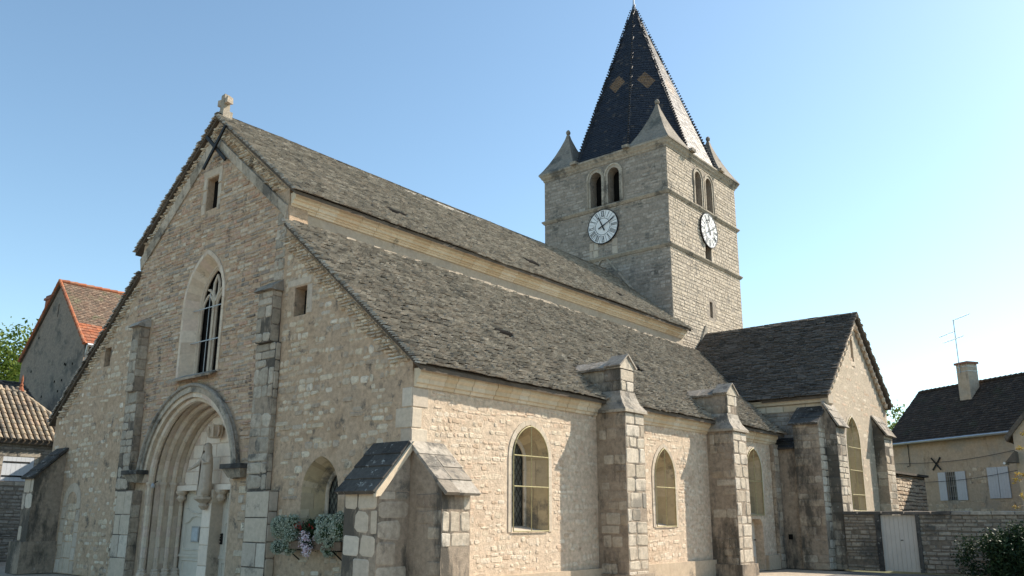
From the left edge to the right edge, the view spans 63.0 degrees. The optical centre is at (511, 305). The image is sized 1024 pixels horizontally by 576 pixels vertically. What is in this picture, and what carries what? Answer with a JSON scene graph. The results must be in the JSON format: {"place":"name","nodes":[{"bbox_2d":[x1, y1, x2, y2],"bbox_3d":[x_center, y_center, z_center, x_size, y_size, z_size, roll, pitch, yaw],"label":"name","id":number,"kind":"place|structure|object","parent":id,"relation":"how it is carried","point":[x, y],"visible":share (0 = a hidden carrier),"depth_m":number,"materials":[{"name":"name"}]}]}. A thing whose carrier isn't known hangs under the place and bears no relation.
{"place":"outdoors","nodes":[
{"label":"outdoors","id":0,"kind":"place"},
{"bbox_2d":[0,375,55,560],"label":"house","id":1,"kind":"structure","parent":0,"point":[27,432],"depth_m":32.04,"materials":[{"name":"tile"}]},
{"bbox_2d":[0,451,40,485],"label":"window frame","id":2,"kind":"structure","parent":1,"relation":"in","point":[2,453],"depth_m":31.77,"materials":[{"name":"stone"}]},
{"bbox_2d":[18,279,124,481],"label":"gable house","id":3,"kind":"structure","parent":0,"point":[72,320],"depth_m":42.99,"materials":[{"name":"white paint"}]},
{"bbox_2d":[5,0,899,575],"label":"church","id":4,"kind":"structure","parent":0,"point":[601,380],"depth_m":22.82,"materials":[{"name":"stone"}]},
{"bbox_2d":[165,250,224,382],"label":"window","id":5,"kind":"structure","parent":4,"relation":"in","point":[202,315],"depth_m":22.58,"materials":[{"name":"stone"}]},
{"bbox_2d":[187,443,212,496],"bbox_3d":[-7.995,4.229,21.559,0.721,1.370,0.359,-8,-16,29],"label":"statue","id":6,"kind":"object","parent":4,"relation":"on","point":[204,463],"visible":1,"depth_m":21.37,"materials":[{"name":"stone"}]},
{"bbox_2d":[213,181,218,207],"bbox_3d":[-8.117,-3.063,23.195,0.540,0.930,0.030,-11,-18,38],"label":"slit window","id":7,"kind":"structure","parent":4,"relation":"in","point":[216,183],"depth_m":23.30,"materials":[{"name":"black glass"}]},
{"bbox_2d":[304,290,306,313],"bbox_3d":[-4.721,-0.061,19.617,0.440,0.680,0.030,-11,-18,38],"label":"slit window","id":8,"kind":"structure","parent":4,"relation":"in","point":[306,290],"depth_m":19.73,"materials":[{"name":"black glass"}]},
{"bbox_2d":[280,540,341,560],"bbox_3d":[-4.037,5.022,17.068,2.150,0.420,0.409,-11,-18,38],"label":"flower trough","id":9,"kind":"object","parent":4,"relation":"attached to","point":[337,547],"visible":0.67,"depth_m":16.72,"materials":[{"name":"brown wood"}]},
{"bbox_2d":[270,514,301,555],"bbox_3d":[-4.733,4.783,17.492,0.862,0.866,0.580,-11,-18,38],"label":"cushion plant","id":10,"kind":"object","parent":9,"relation":"in","point":[282,528],"visible":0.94,"depth_m":17.35,"materials":[{"name":"green plant"}]},
{"bbox_2d":[294,516,318,556],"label":"trailing flowers","id":11,"kind":"object","parent":9,"relation":"in","point":[310,528],"visible":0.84,"depth_m":16.90,"materials":[{"name":"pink plant"}]},
{"bbox_2d":[313,511,343,557],"bbox_3d":[-3.567,4.529,16.549,1.076,0.920,0.593,-11,-18,38],"label":"cushion plant","id":12,"kind":"object","parent":9,"relation":"in","point":[328,532],"visible":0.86,"depth_m":16.48,"materials":[{"name":"green plant"}]},
{"bbox_2d":[299,456,337,535],"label":"window","id":13,"kind":"structure","parent":4,"relation":"in","point":[324,498],"depth_m":18.09,"materials":[{"name":"beige glass"}]},
{"bbox_2d":[512,425,548,531],"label":"window","id":14,"kind":"structure","parent":4,"relation":"in","point":[530,502],"depth_m":19.26,"materials":[{"name":"beige glass"}]},
{"bbox_2d":[654,448,676,526],"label":"window","id":15,"kind":"structure","parent":4,"relation":"in","point":[664,480],"depth_m":23.67,"materials":[{"name":"beige glass"}]},
{"bbox_2d":[751,521,756,562],"bbox_3d":[7.809,7.832,27.420,0.150,1.620,0.950,-11,-18,38],"label":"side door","id":16,"kind":"structure","parent":4,"relation":"in","point":[753,531],"depth_m":27.72,"materials":[{"name":"wood"}]},
{"bbox_2d":[747,448,764,515],"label":"window","id":17,"kind":"structure","parent":4,"relation":"in","point":[755,482],"depth_m":28.20,"materials":[{"name":"glass"}]},
{"bbox_2d":[846,416,866,510],"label":"window","id":18,"kind":"structure","parent":4,"relation":"in","point":[855,461],"depth_m":31.41,"materials":[{"name":"beige glass"}]},
{"bbox_2d":[0,561,942,575],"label":"square","id":19,"kind":"structure","parent":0,"point":[788,572],"depth_m":26.06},
{"bbox_2d":[0,0,1023,429],"label":"sky","id":20,"kind":"structure","parent":0,"point":[874,149],"materials":[{"name":"blue"}]},
{"bbox_2d":[786,568,979,575],"bbox_3d":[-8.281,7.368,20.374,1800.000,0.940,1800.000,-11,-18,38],"label":"ground","id":21,"kind":"structure","parent":0,"point":[901,572],"depth_m":27.40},
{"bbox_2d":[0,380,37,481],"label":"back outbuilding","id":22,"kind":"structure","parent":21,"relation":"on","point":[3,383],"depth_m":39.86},
{"bbox_2d":[0,316,37,381],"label":"broadleaf tree","id":23,"kind":"object","parent":21,"relation":"on","point":[10,368],"visible":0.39,"depth_m":72.02,"materials":[{"name":"green plant"}]},
{"bbox_2d":[885,404,905,430],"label":"broadleaf tree","id":24,"kind":"object","parent":21,"relation":"on","point":[895,417],"visible":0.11,"depth_m":58.77,"materials":[{"name":"green plant"}]},
{"bbox_2d":[895,471,928,510],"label":"stone shed","id":25,"kind":"structure","parent":21,"relation":"on","point":[912,492],"depth_m":38.38,"materials":[{"name":"beige stone"}]},
{"bbox_2d":[843,511,1023,575],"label":"yard wall","id":26,"kind":"structure","parent":21,"relation":"on","point":[937,532],"depth_m":26.16,"materials":[{"name":"stone"}]},
{"bbox_2d":[880,515,920,571],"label":"yard gate","id":27,"kind":"structure","parent":26,"relation":"attached to","point":[900,543],"depth_m":26.82,"materials":[{"name":"white metal"}]},
{"bbox_2d":[892,361,1023,510],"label":"ochre house","id":28,"kind":"structure","parent":21,"relation":"on","point":[969,415],"depth_m":42.23,"materials":[{"name":"paint"}]},
{"bbox_2d":[946,472,957,499],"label":"window","id":29,"kind":"structure","parent":28,"relation":"in","point":[953,487],"depth_m":42.21,"materials":[{"name":"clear glass"}]},
{"bbox_2d":[939,314,968,371],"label":"tv antenna","id":30,"kind":"object","parent":28,"relation":"attached to","point":[955,338],"visible":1,"depth_m":44.48,"materials":[{"name":"grey metal"}]},
{"bbox_2d":[904,450,1013,463],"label":"cable","id":31,"kind":"object","parent":28,"relation":"attached to","point":[955,460],"visible":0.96,"depth_m":41.86,"materials":[{"name":"rubber"}]},
{"bbox_2d":[936,470,1016,481],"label":"cable","id":32,"kind":"object","parent":28,"relation":"attached to","point":[977,477],"visible":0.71,"depth_m":40.54,"materials":[{"name":"rubber"}]},
{"bbox_2d":[946,520,1023,575],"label":"bush","id":33,"kind":"object","parent":21,"relation":"on","point":[1004,551],"visible":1,"depth_m":23.49,"materials":[{"name":"green plant"}]},
{"bbox_2d":[1003,411,1023,510],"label":"house","id":34,"kind":"structure","parent":21,"relation":"on","point":[1014,437],"depth_m":31.97,"materials":[{"name":"paint"}]},
{"bbox_2d":[1012,430,1023,508],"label":"overhanging tree","id":35,"kind":"object","parent":21,"relation":"on","point":[1018,473],"visible":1,"depth_m":14.50,"materials":[{"name":"green plant"}]},
{"bbox_2d":[827,572,939,575],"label":"street","id":36,"kind":"structure","parent":0,"point":[865,574],"depth_m":25.60,"materials":[{"name":"grey asphalt"}]}
]}

